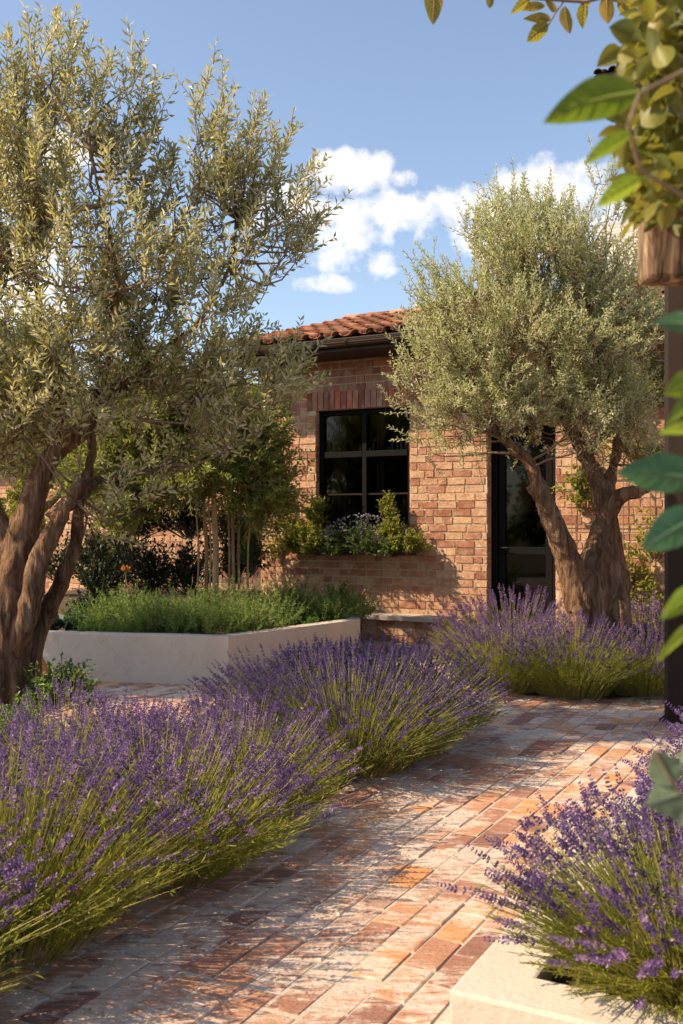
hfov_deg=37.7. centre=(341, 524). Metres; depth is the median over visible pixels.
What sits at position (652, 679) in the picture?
lavender bush
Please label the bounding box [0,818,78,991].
lavender bush
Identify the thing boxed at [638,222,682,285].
timber pergola
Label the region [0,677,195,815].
lavender bush
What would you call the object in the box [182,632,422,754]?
lavender bush
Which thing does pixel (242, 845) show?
lavender bush
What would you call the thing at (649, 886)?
lavender bush
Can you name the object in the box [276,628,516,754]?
lavender bush
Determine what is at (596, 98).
vine shoot
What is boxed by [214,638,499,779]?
lavender bush
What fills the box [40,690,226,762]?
lavender bush
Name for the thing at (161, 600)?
planter shrub
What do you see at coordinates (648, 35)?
climbing vine
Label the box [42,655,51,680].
pot
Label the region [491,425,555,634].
door
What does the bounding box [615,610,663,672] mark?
lavender bush
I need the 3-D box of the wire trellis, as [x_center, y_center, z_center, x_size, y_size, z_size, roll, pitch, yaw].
[3.243,-0.325,10.024,2.044,2.550,0.015,0,0,28]
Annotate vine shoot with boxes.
[543,69,682,206]
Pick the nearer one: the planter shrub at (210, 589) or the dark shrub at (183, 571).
the planter shrub at (210, 589)
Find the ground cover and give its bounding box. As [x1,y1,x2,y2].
[59,569,382,633]
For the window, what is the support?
in the brick house at (491, 530)
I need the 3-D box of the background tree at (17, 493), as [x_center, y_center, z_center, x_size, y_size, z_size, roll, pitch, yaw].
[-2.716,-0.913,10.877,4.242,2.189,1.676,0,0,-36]
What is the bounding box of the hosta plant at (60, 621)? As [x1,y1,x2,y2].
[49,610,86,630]
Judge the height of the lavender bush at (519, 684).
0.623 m
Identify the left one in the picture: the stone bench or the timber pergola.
the stone bench
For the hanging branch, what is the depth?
1.90 m
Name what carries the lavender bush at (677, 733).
on the planter at (497, 983)
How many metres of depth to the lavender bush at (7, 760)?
3.96 m
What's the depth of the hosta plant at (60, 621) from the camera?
8.80 m
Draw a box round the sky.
[0,0,637,388]
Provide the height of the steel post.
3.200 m
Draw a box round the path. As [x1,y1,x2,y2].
[0,640,681,1023]
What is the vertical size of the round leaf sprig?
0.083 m
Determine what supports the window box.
attached to the brick house at (491, 530)
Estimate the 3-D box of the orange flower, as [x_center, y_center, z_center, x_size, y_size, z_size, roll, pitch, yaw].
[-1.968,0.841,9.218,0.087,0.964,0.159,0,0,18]
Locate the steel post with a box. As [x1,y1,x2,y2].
[659,286,682,723]
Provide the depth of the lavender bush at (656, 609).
8.82 m
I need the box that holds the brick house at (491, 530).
[0,284,663,641]
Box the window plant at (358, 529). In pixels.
[308,513,415,557]
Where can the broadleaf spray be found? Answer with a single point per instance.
(660, 473)
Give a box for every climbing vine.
[550,346,663,623]
[597,0,682,239]
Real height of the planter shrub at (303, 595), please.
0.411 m
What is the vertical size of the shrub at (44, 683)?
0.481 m
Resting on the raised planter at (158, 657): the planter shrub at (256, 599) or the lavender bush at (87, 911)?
the planter shrub at (256, 599)
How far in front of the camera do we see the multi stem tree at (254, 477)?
9.64 m
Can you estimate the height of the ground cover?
0.553 m
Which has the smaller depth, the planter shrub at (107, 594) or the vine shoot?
the vine shoot
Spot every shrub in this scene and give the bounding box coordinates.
[0,652,101,746]
[45,496,268,596]
[63,520,141,612]
[92,585,136,618]
[148,592,194,609]
[187,583,221,625]
[231,589,275,623]
[234,500,274,574]
[276,491,340,556]
[283,583,319,620]
[319,579,355,604]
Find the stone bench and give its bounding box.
[358,612,451,644]
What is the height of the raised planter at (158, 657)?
0.400 m
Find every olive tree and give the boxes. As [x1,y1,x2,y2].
[0,0,353,747]
[0,298,94,593]
[377,134,663,677]
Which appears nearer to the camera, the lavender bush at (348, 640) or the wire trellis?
the lavender bush at (348, 640)
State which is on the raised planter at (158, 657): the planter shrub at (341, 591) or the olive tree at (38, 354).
the planter shrub at (341, 591)
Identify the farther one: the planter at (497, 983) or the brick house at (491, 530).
the brick house at (491, 530)
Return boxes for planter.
[42,586,359,685]
[450,738,682,1023]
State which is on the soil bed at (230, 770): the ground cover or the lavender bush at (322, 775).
the lavender bush at (322, 775)
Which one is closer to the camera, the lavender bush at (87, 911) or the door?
the lavender bush at (87, 911)
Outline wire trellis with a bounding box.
[564,368,663,614]
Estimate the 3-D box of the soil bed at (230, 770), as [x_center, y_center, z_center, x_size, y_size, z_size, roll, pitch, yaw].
[-1.532,1.279,4.443,2.323,0.034,4.884,0,0,27]
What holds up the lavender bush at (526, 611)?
on the soil bed at (612, 694)
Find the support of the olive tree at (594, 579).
on the soil bed at (612, 694)
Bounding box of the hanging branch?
[424,0,635,41]
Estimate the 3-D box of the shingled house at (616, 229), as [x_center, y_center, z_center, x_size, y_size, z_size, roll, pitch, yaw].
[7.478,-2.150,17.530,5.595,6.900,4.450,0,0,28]
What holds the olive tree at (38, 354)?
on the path
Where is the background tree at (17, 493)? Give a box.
[0,349,282,535]
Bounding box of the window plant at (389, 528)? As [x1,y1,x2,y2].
[373,490,433,554]
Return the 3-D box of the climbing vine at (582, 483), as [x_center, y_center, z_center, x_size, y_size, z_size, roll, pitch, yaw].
[3.116,-0.406,9.951,2.270,2.895,0.716,0,0,15]
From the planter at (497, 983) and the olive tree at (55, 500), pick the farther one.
the olive tree at (55, 500)
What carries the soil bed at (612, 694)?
on the path
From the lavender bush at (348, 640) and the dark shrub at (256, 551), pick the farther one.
the dark shrub at (256, 551)
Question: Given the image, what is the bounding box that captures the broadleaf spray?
[618,311,682,663]
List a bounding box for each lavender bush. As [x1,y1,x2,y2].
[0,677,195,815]
[0,700,343,894]
[0,706,241,976]
[0,733,61,821]
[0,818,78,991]
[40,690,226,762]
[91,681,374,832]
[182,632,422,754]
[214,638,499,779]
[246,634,441,709]
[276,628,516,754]
[422,582,592,665]
[427,608,585,693]
[437,761,682,1023]
[488,607,655,698]
[569,622,663,697]
[582,735,682,885]
[615,590,663,652]
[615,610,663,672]
[619,833,682,960]
[620,700,682,786]
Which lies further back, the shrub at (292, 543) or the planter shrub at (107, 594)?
the shrub at (292, 543)
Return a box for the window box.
[300,535,417,555]
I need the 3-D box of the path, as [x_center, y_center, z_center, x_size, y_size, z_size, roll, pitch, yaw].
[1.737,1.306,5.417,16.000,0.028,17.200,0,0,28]
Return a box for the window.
[319,407,409,529]
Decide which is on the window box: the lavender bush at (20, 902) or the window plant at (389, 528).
the window plant at (389, 528)
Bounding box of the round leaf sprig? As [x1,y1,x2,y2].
[646,749,682,827]
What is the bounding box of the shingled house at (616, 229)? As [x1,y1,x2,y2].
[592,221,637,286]
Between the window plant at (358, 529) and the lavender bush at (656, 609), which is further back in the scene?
the window plant at (358, 529)
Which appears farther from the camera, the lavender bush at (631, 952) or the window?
the window
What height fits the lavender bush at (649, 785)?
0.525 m
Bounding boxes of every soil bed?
[6,734,369,950]
[452,675,657,697]
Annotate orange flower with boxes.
[121,564,131,601]
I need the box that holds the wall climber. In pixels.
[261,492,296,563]
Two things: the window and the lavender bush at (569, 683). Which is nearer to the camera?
the lavender bush at (569, 683)
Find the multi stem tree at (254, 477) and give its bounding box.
[39,323,320,599]
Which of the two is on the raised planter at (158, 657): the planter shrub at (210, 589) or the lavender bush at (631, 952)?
the planter shrub at (210, 589)
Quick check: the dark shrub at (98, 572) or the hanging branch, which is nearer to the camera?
the hanging branch
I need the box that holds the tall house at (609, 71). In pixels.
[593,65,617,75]
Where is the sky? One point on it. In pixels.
(409, 110)

